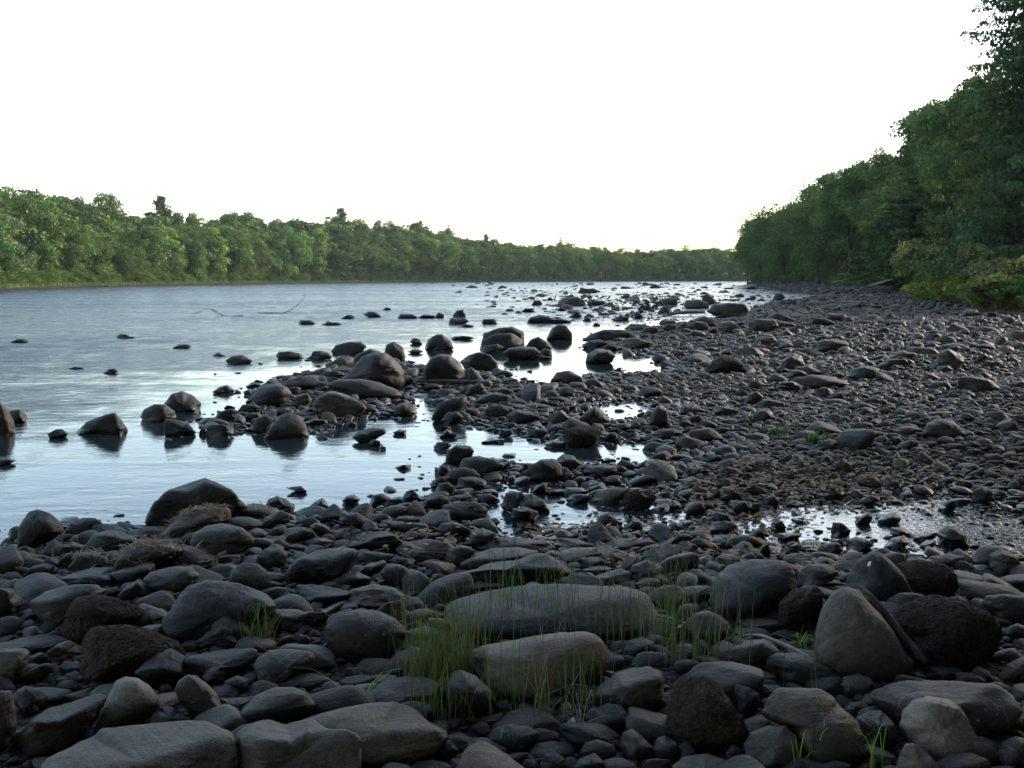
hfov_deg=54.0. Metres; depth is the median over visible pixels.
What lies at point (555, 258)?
broadleaf tree
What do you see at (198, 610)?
boulder
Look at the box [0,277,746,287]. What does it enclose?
bank grass
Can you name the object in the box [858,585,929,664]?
stick
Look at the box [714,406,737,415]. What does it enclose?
stone
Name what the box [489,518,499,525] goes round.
stone
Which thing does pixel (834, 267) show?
broadleaf tree
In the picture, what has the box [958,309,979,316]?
stone
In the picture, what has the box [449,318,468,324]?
stone
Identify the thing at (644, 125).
sky
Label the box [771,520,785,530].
stone
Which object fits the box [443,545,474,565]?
stone
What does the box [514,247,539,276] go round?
broadleaf tree
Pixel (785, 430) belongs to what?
weed
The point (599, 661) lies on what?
boulder
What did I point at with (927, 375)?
stone
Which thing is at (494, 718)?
stone
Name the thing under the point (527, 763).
stone
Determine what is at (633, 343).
stone
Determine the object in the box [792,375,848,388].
boulder
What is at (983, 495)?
stone
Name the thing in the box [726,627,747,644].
grass tuft
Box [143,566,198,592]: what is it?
boulder
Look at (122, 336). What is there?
stone
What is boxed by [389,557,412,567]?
stone
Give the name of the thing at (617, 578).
boulder
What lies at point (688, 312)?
driftwood
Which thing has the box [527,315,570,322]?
boulder
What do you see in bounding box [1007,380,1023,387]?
stone
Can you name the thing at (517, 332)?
stone
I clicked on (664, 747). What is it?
stone
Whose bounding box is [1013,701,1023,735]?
grass tuft
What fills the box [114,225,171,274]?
broadleaf tree
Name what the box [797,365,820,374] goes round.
stone
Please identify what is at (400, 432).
stone
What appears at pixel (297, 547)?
stone
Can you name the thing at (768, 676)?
stone
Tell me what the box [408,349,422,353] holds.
stone
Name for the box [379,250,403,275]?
broadleaf tree
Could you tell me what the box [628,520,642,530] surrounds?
stone
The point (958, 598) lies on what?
stone
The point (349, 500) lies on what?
stone
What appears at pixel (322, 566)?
boulder
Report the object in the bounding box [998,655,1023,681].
stone
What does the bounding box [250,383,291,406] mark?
stone
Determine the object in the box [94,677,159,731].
boulder
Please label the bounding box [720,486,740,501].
stone
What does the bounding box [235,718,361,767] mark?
boulder
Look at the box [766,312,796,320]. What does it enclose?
stone
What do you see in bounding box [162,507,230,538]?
boulder
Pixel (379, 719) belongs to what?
grass tuft
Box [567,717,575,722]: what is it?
feather
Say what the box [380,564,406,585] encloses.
stone
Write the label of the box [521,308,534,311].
stone
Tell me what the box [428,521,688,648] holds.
grass tuft
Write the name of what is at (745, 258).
broadleaf tree
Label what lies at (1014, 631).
stone
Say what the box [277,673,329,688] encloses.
boulder
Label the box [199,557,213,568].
stone
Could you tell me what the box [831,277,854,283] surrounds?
fallen trunk
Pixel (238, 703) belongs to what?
stone
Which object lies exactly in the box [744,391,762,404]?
stone
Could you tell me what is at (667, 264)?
broadleaf tree
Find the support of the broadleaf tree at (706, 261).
on the ground at (672, 676)
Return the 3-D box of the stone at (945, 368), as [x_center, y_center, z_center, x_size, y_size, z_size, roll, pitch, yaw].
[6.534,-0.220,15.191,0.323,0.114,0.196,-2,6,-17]
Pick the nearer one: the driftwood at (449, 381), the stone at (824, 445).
the stone at (824, 445)
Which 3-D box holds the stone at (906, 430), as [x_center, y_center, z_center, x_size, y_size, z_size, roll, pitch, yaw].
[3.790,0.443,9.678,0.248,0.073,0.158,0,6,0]
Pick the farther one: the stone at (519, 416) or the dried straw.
the stone at (519, 416)
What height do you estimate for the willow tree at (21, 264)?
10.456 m
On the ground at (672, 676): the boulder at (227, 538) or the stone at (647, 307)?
the boulder at (227, 538)
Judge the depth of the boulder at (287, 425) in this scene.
10.11 m
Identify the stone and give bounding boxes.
[0,457,15,465]
[0,587,21,617]
[0,648,29,683]
[1,572,21,579]
[9,409,26,422]
[11,339,28,342]
[16,686,47,715]
[24,563,54,576]
[47,640,81,662]
[48,429,67,437]
[58,553,75,568]
[60,541,82,553]
[65,518,102,534]
[68,551,109,573]
[91,524,127,532]
[103,368,117,372]
[116,334,135,337]
[118,579,145,600]
[132,606,166,626]
[134,527,160,537]
[140,404,176,422]
[163,419,195,436]
[164,391,200,411]
[173,344,191,347]
[199,426,206,434]
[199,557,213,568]
[202,667,224,685]
[206,424,234,437]
[212,353,226,355]
[212,385,234,393]
[215,409,238,421]
[220,697,248,709]
[224,676,248,694]
[226,355,252,363]
[229,562,270,590]
[238,404,260,412]
[245,412,261,420]
[246,382,261,386]
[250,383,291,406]
[251,415,273,433]
[257,547,287,567]
[260,510,289,528]
[266,496,294,512]
[272,375,291,378]
[276,351,302,359]
[276,635,294,646]
[282,527,310,541]
[283,376,318,390]
[286,486,306,493]
[288,544,306,550]
[290,393,311,408]
[296,635,309,643]
[298,320,314,323]
[303,537,333,546]
[304,419,327,425]
[307,351,331,359]
[310,498,328,508]
[310,523,333,535]
[321,371,344,378]
[322,321,340,324]
[331,342,365,353]
[338,572,370,587]
[339,512,370,527]
[339,675,376,685]
[341,315,354,318]
[342,495,359,505]
[352,428,385,442]
[354,349,380,360]
[357,551,393,562]
[358,560,385,575]
[364,312,381,316]
[369,439,380,446]
[370,493,390,505]
[379,520,404,529]
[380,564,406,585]
[384,342,405,359]
[384,497,404,506]
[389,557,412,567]
[393,402,416,416]
[393,429,406,434]
[396,516,419,522]
[398,314,416,318]
[402,489,421,502]
[404,360,415,363]
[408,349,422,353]
[410,338,421,343]
[411,760,451,767]
[418,314,434,317]
[422,495,450,509]
[424,354,463,379]
[425,334,453,349]
[432,396,466,420]
[433,442,451,449]
[435,313,443,317]
[435,482,453,492]
[436,522,470,537]
[437,465,450,476]
[438,740,458,759]
[440,429,456,438]
[441,411,462,424]
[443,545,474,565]
[445,445,473,466]
[447,467,479,484]
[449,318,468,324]
[450,494,471,502]
[451,336,473,339]
[453,310,465,316]
[456,476,486,490]
[457,324,473,326]
[460,352,497,371]
[464,383,484,395]
[465,367,482,379]
[466,738,506,753]
[467,528,498,549]
[475,392,509,403]
[475,494,498,503]
[477,713,503,725]
[480,489,498,494]
[481,344,502,352]
[481,438,503,442]
[482,319,496,323]
[482,327,524,345]
[485,404,508,416]
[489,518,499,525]
[497,428,512,437]
[501,491,522,512]
[503,346,539,359]
[506,409,538,423]
[511,507,537,522]
[519,493,549,512]
[520,463,530,471]
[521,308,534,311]
[522,759,539,767]
[526,337,551,348]
[530,459,562,482]
[531,482,546,494]
[532,299,542,304]
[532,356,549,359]
[539,751,567,767]
[540,348,551,357]
[544,440,566,447]
[546,324,571,339]
[551,370,583,383]
[556,454,578,470]
[557,538,594,548]
[558,297,584,305]
[561,425,601,446]
[562,473,573,480]
[562,487,587,495]
[566,494,588,504]
[570,312,581,317]
[573,753,603,767]
[577,289,599,292]
[579,406,608,425]
[580,739,616,760]
[582,316,591,320]
[582,339,607,348]
[582,465,616,477]
[582,566,611,574]
[585,349,615,363]
[588,299,605,305]
[591,487,631,504]
[597,514,617,527]
[602,344,616,350]
[611,316,628,320]
[620,729,655,761]
[621,489,655,510]
[623,338,651,348]
[623,637,655,657]
[625,324,648,330]
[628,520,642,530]
[630,560,658,580]
[633,311,642,318]
[635,578,660,587]
[636,305,650,309]
[641,327,660,333]
[649,406,667,427]
[650,429,681,438]
[653,736,681,761]
[654,297,677,305]
[658,306,669,313]
[659,320,675,324]
[659,533,691,545]
[663,324,677,331]
[673,622,687,639]
[675,350,685,356]
[679,404,704,414]
[680,322,687,327]
[683,585,709,603]
[684,299,708,308]
[685,467,709,474]
[686,321,709,330]
[686,415,702,422]
[687,330,705,336]
[689,316,715,326]
[701,454,723,462]
[702,294,714,304]
[706,303,748,317]
[708,521,738,534]
[712,490,719,499]
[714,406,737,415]
[717,466,741,478]
[717,540,728,549]
[718,321,738,332]
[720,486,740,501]
[726,744,742,758]
[731,500,748,512]
[734,684,759,716]
[741,618,780,633]
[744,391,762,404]
[747,380,764,388]
[748,318,778,332]
[749,529,768,538]
[750,503,759,513]
[754,337,776,344]
[757,544,770,557]
[760,685,780,697]
[763,495,778,507]
[763,671,775,680]
[765,318,784,328]
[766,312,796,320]
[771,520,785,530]
[772,293,784,300]
[777,353,804,369]
[777,532,800,540]
[779,381,803,390]
[779,454,793,460]
[782,544,806,554]
[784,298,796,304]
[785,370,806,377]
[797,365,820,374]
[797,564,838,585]
[816,339,848,351]
[817,440,837,451]
[825,313,846,321]
[829,538,842,546]
[831,522,850,537]
[840,674,872,696]
[844,701,868,715]
[845,366,878,379]
[846,537,873,552]
[854,512,872,524]
[856,710,898,749]
[877,359,906,368]
[877,513,901,524]
[884,535,910,549]
[887,593,923,604]
[888,351,916,358]
[889,364,903,369]
[890,527,911,537]
[894,426,919,433]
[908,340,923,346]
[913,532,936,541]
[920,540,933,548]
[922,372,939,379]
[928,554,965,568]
[935,349,963,369]
[936,365,952,372]
[936,526,969,548]
[938,500,956,512]
[947,317,960,321]
[949,596,966,601]
[957,376,999,392]
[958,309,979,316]
[971,486,994,504]
[971,666,993,681]
[984,312,996,317]
[988,548,1020,575]
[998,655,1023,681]
[998,736,1023,767]
[1006,623,1023,641]
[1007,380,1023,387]
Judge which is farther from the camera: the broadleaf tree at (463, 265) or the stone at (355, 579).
the broadleaf tree at (463, 265)
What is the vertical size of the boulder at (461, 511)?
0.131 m
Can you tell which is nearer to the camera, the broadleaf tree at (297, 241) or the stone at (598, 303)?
the stone at (598, 303)
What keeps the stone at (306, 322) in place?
on the water
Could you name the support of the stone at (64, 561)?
on the ground at (672, 676)
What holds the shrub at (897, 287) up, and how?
on the ground at (672, 676)
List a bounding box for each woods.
[0,186,746,278]
[785,92,1000,209]
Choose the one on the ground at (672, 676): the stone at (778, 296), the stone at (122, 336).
the stone at (778, 296)
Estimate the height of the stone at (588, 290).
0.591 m
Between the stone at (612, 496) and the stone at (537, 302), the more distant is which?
the stone at (537, 302)
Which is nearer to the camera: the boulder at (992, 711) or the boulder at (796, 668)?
the boulder at (992, 711)
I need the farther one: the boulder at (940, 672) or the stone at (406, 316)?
the stone at (406, 316)
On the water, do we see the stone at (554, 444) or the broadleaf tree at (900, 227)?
the stone at (554, 444)
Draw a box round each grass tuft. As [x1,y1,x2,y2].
[212,576,310,648]
[286,666,408,691]
[362,707,390,731]
[375,570,533,729]
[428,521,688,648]
[452,582,687,728]
[619,531,755,668]
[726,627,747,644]
[780,628,814,647]
[783,620,821,687]
[790,716,884,760]
[857,720,887,767]
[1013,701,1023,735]
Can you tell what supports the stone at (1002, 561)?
on the ground at (672, 676)
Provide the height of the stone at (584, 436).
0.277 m
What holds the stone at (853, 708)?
on the ground at (672, 676)
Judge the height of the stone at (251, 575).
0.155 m
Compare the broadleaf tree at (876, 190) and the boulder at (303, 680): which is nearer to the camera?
the boulder at (303, 680)
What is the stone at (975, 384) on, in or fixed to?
on the ground at (672, 676)
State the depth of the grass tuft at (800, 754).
3.01 m
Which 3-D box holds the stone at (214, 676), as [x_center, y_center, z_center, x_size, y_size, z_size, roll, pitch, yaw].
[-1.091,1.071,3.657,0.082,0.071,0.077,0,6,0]
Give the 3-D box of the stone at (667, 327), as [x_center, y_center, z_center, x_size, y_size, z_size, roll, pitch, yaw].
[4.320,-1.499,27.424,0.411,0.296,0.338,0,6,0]
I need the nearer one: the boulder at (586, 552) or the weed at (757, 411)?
the boulder at (586, 552)
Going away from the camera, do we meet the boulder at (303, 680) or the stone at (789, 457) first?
the boulder at (303, 680)
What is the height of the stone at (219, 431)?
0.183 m
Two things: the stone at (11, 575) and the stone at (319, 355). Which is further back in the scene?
the stone at (319, 355)
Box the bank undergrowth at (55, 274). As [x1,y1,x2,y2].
[0,253,755,285]
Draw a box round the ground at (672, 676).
[0,272,1023,767]
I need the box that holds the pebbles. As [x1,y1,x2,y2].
[0,281,1023,767]
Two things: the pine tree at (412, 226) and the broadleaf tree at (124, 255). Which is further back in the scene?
the pine tree at (412, 226)
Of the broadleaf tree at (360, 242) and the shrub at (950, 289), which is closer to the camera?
the shrub at (950, 289)
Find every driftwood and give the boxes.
[419,379,480,383]
[664,308,704,315]
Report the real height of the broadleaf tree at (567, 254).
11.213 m
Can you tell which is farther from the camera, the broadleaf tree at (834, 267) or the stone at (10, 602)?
the broadleaf tree at (834, 267)
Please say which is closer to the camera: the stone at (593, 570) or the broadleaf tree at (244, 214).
the stone at (593, 570)
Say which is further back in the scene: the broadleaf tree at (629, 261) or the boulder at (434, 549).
the broadleaf tree at (629, 261)
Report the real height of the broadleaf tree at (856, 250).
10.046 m
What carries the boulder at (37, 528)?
on the ground at (672, 676)
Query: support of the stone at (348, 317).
on the water
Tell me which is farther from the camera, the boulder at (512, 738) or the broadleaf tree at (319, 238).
the broadleaf tree at (319, 238)
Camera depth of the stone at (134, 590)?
4.69 m
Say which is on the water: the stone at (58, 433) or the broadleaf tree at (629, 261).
the stone at (58, 433)
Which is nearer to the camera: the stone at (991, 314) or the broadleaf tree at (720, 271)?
the stone at (991, 314)
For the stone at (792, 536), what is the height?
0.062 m
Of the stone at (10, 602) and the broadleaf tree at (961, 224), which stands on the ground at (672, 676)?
the broadleaf tree at (961, 224)
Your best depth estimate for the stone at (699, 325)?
27.49 m
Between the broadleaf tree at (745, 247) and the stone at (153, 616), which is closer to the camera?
the stone at (153, 616)
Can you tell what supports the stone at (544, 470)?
on the ground at (672, 676)
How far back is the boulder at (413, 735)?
3.10 m
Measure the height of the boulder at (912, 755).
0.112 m
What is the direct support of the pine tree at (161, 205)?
on the ground at (672, 676)
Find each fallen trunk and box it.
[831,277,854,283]
[869,276,892,286]
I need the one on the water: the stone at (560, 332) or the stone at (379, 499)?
the stone at (379, 499)
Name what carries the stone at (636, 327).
on the ground at (672, 676)
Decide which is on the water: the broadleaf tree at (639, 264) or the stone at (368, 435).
the stone at (368, 435)
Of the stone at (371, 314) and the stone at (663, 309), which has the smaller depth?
the stone at (371, 314)
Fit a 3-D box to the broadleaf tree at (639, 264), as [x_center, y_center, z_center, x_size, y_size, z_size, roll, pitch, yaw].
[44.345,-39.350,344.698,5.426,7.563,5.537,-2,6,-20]
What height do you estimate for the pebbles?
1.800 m
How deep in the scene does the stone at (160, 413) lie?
11.24 m
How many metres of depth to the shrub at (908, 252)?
51.12 m
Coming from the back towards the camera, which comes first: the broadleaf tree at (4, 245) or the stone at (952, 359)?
the broadleaf tree at (4, 245)
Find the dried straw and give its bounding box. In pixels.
[52,490,295,574]
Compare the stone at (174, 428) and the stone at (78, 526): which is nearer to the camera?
the stone at (78, 526)
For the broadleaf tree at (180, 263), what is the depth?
206.31 m
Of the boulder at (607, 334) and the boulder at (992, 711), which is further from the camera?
the boulder at (607, 334)
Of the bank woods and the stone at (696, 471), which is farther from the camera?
the bank woods
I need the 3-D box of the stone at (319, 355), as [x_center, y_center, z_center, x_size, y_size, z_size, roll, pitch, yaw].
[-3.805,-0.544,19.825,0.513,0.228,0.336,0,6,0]
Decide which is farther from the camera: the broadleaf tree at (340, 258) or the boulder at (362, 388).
the broadleaf tree at (340, 258)
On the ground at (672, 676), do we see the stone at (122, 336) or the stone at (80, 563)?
the stone at (80, 563)
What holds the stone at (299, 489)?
on the water
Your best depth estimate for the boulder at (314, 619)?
4.27 m
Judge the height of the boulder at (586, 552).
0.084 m
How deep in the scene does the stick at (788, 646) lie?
3.89 m
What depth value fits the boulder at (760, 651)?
3.79 m
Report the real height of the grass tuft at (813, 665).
0.397 m
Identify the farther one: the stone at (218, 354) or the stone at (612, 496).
the stone at (218, 354)
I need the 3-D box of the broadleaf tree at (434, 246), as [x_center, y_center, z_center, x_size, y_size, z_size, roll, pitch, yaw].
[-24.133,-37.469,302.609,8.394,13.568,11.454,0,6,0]
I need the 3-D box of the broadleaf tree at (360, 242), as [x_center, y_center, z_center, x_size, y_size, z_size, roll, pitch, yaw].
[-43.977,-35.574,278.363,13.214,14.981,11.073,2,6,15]
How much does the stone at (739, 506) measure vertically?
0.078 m
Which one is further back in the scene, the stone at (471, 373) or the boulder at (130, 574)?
the stone at (471, 373)
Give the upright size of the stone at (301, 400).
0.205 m
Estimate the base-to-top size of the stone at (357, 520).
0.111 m
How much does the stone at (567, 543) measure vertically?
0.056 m
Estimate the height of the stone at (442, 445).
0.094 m
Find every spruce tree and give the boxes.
[445,225,452,276]
[837,109,943,285]
[897,0,1023,281]
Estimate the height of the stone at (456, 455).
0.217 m
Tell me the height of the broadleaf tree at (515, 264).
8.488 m
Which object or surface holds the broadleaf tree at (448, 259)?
on the ground at (672, 676)
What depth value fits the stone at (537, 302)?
56.71 m
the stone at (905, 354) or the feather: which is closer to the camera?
the feather
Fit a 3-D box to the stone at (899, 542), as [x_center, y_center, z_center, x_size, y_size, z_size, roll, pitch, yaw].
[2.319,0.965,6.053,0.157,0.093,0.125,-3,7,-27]
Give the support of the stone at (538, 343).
on the water
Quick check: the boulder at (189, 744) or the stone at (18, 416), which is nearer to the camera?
the boulder at (189, 744)
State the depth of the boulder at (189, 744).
2.89 m
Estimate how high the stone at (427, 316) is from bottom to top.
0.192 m
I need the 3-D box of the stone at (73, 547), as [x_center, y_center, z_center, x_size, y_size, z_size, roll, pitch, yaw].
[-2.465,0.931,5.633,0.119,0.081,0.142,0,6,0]
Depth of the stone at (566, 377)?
14.73 m
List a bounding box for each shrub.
[776,275,801,283]
[830,276,859,285]
[881,276,909,289]
[889,239,953,297]
[900,280,933,298]
[911,256,961,297]
[918,273,959,301]
[941,270,975,303]
[944,242,1023,297]
[954,272,1022,308]
[957,279,1016,307]
[973,274,1023,306]
[980,255,1023,306]
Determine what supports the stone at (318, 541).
on the ground at (672, 676)
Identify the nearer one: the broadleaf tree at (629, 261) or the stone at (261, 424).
the stone at (261, 424)
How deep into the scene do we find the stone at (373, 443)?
9.63 m
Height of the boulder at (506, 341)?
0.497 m
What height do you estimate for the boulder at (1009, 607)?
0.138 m
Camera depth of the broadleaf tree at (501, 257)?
316.89 m
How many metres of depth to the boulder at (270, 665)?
3.65 m
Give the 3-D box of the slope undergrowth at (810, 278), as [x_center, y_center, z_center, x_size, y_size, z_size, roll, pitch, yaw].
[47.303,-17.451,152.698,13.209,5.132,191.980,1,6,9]
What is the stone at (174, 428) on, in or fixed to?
in the water
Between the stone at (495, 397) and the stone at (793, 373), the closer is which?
the stone at (495, 397)
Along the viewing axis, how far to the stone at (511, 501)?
6.95 m
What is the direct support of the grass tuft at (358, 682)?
on the ground at (672, 676)
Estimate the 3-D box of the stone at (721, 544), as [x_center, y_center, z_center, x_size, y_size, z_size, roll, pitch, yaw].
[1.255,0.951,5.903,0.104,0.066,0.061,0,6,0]
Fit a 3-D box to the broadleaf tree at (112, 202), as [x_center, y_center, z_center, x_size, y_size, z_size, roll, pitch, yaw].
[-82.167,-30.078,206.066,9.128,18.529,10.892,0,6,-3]
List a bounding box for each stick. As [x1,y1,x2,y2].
[741,633,840,677]
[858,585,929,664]
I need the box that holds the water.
[0,281,1023,555]
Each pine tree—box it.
[142,195,183,233]
[329,207,352,227]
[406,220,429,233]
[481,234,493,246]
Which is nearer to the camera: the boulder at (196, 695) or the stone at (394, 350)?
the boulder at (196, 695)
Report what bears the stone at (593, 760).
on the ground at (672, 676)
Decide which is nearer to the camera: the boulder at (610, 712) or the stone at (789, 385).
the boulder at (610, 712)
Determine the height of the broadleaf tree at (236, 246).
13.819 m
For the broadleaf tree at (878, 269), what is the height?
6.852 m
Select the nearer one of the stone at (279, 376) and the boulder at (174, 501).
the boulder at (174, 501)
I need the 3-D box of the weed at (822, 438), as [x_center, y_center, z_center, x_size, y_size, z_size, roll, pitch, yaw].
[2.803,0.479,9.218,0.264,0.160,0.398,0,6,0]
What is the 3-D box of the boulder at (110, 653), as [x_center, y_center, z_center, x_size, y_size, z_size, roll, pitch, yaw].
[-1.433,1.013,3.798,0.378,0.208,0.253,-2,6,-19]
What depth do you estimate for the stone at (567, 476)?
7.90 m
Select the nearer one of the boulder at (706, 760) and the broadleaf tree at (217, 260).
the boulder at (706, 760)
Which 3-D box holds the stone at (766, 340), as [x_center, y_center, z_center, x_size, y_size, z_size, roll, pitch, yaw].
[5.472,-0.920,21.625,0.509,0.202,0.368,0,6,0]
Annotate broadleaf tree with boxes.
[0,220,16,266]
[20,213,67,272]
[36,193,71,206]
[51,224,104,274]
[57,195,94,210]
[79,224,116,279]
[91,191,131,232]
[105,239,150,276]
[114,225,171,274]
[156,249,189,278]
[172,211,206,230]
[178,230,209,277]
[197,226,231,274]
[213,225,262,280]
[216,211,257,227]
[232,251,266,280]
[253,240,277,276]
[267,239,291,279]
[274,226,314,278]
[305,227,331,273]
[324,237,363,279]
[336,229,378,272]
[361,243,389,276]
[371,220,394,234]
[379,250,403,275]
[395,245,416,280]
[408,247,434,274]
[418,237,445,279]
[437,240,463,279]
[454,246,470,278]
[464,247,481,274]
[478,242,498,275]
[491,246,510,278]
[502,255,522,277]
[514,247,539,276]
[531,256,547,277]
[546,250,562,278]
[558,246,579,279]
[572,248,591,276]
[586,254,598,273]
[596,249,612,277]
[605,249,628,276]
[618,255,634,276]
[634,259,648,276]
[645,259,662,277]
[659,256,674,277]
[670,267,684,278]
[681,254,700,278]
[698,254,714,278]
[711,264,727,277]
[726,265,740,278]
[728,205,788,283]
[733,220,761,283]
[739,188,816,283]
[765,168,879,283]
[772,246,804,277]
[809,158,878,284]
[809,256,827,275]
[823,233,843,271]
[832,237,861,276]
[833,237,869,275]
[838,146,903,286]
[848,221,882,260]
[853,184,885,203]
[860,228,884,264]
[861,237,892,277]
[864,192,887,247]
[878,88,972,249]
[892,197,921,238]
[909,67,1019,214]
[920,207,957,248]
[953,196,973,247]
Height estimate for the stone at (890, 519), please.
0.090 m
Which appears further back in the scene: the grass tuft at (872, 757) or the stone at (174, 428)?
the stone at (174, 428)
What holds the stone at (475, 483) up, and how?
on the ground at (672, 676)
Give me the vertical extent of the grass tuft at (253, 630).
0.270 m
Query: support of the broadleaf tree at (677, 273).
on the ground at (672, 676)
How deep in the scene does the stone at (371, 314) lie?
40.01 m
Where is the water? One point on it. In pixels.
(138, 469)
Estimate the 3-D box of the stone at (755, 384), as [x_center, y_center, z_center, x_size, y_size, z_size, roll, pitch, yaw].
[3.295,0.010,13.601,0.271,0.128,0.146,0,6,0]
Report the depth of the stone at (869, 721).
3.17 m
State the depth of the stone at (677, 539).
5.81 m
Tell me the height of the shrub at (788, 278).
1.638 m
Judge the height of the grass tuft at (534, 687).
0.501 m
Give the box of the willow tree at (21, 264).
[0,212,40,272]
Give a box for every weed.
[746,406,774,417]
[772,422,804,434]
[804,429,831,442]
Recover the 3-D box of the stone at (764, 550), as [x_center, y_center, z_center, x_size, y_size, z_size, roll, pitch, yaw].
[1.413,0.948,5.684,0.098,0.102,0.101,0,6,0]
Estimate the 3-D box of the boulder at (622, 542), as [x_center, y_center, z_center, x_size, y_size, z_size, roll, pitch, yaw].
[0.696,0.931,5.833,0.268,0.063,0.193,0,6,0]
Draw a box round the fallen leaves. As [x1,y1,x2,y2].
[310,449,1002,571]
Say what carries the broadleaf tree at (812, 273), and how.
on the ground at (672, 676)
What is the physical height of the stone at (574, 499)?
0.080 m
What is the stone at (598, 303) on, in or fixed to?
on the water
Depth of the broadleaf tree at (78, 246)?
165.95 m
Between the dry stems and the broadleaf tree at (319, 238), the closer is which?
the dry stems
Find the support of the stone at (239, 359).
on the water
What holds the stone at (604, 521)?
on the ground at (672, 676)
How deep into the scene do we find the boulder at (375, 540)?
5.76 m
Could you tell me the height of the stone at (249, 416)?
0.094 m
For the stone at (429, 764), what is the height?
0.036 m
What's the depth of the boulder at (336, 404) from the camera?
11.46 m
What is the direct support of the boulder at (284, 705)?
on the ground at (672, 676)
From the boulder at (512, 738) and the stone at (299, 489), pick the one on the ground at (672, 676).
the boulder at (512, 738)
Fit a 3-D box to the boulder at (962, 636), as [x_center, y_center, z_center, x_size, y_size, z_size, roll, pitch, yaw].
[1.721,0.991,3.975,0.399,0.292,0.424,0,6,0]
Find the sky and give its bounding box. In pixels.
[0,0,1020,273]
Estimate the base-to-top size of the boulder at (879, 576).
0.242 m
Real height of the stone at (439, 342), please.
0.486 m
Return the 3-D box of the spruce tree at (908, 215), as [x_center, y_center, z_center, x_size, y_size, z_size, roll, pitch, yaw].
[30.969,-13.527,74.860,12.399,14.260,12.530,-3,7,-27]
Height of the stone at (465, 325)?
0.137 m
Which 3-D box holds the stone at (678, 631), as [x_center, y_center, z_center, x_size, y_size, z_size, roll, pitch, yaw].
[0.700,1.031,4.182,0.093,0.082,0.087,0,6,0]
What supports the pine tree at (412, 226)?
on the ground at (672, 676)
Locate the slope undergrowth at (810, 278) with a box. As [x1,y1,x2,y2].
[749,261,913,286]
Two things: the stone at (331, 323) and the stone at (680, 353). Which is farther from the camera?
the stone at (331, 323)
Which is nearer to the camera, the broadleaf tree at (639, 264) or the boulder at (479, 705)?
the boulder at (479, 705)
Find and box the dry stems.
[540,672,617,740]
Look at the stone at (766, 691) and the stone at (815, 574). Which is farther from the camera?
the stone at (815, 574)
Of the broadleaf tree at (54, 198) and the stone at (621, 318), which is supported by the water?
the stone at (621, 318)
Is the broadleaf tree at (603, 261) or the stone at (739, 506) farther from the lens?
the broadleaf tree at (603, 261)
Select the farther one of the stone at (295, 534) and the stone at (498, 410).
the stone at (498, 410)
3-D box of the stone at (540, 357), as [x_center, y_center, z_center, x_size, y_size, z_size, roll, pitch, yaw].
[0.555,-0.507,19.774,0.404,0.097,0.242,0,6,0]
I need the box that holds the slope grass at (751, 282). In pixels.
[749,276,912,288]
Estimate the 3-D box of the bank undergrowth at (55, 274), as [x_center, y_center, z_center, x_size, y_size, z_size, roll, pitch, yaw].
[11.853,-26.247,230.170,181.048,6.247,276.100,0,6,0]
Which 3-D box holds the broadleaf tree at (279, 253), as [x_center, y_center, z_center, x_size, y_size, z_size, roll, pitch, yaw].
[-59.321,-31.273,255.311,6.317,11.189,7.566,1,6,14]
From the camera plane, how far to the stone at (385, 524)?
6.31 m
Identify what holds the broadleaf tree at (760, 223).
on the ground at (672, 676)
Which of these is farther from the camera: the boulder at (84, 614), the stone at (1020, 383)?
the stone at (1020, 383)
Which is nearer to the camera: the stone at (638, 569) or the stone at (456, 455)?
the stone at (638, 569)
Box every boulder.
[0,402,15,435]
[0,634,67,652]
[0,690,16,749]
[13,694,105,755]
[17,509,63,548]
[19,551,30,557]
[29,584,107,623]
[41,720,239,767]
[58,567,115,587]
[59,594,143,642]
[76,413,127,434]
[79,624,185,682]
[82,530,137,552]
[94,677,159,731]
[109,562,154,583]
[114,541,183,571]
[134,648,185,690]
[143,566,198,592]
[145,478,246,526]
[148,707,192,723]
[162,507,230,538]
[162,580,275,643]
[175,675,220,716]
[184,648,257,678]
[190,523,253,555]
[196,625,238,648]
[210,616,250,639]
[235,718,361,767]
[240,687,315,723]
[253,649,314,683]
[264,413,308,438]
[265,609,306,632]
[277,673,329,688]
[284,547,357,583]
[294,584,349,604]
[306,601,344,627]
[306,702,448,767]
[313,391,365,416]
[325,609,407,662]
[327,379,401,398]
[342,352,405,389]
[345,584,406,607]
[347,531,402,551]
[369,676,439,703]
[382,647,430,677]
[395,539,453,561]
[442,502,487,521]
[443,584,658,641]
[444,670,496,715]
[458,456,503,473]
[459,547,537,569]
[461,553,570,587]
[471,581,501,591]
[471,631,608,700]
[477,536,552,551]
[479,333,523,349]
[486,708,560,737]
[489,724,538,753]
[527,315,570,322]
[529,741,576,758]
[558,547,601,563]
[582,329,630,341]
[589,703,627,734]
[593,666,663,712]
[596,569,631,585]
[608,538,654,549]
[666,675,749,753]
[672,753,725,767]
[705,356,747,373]
[711,559,796,619]
[729,639,778,668]
[743,725,798,767]
[762,687,866,767]
[766,653,835,685]
[778,586,823,633]
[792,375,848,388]
[795,757,850,767]
[814,587,912,682]
[843,552,912,606]
[870,680,1021,739]
[889,594,1002,671]
[896,559,958,596]
[896,743,940,767]
[900,696,978,761]
[923,419,965,437]
[925,665,961,680]
[936,753,991,767]
[981,594,1023,624]
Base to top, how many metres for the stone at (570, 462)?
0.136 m
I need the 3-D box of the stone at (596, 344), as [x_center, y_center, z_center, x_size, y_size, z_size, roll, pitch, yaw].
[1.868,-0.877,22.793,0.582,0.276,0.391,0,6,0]
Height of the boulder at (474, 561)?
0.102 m
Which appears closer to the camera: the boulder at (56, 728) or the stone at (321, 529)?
the boulder at (56, 728)
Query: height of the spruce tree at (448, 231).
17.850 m
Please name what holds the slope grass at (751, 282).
on the ground at (672, 676)
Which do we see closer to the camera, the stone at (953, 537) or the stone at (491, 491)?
the stone at (953, 537)

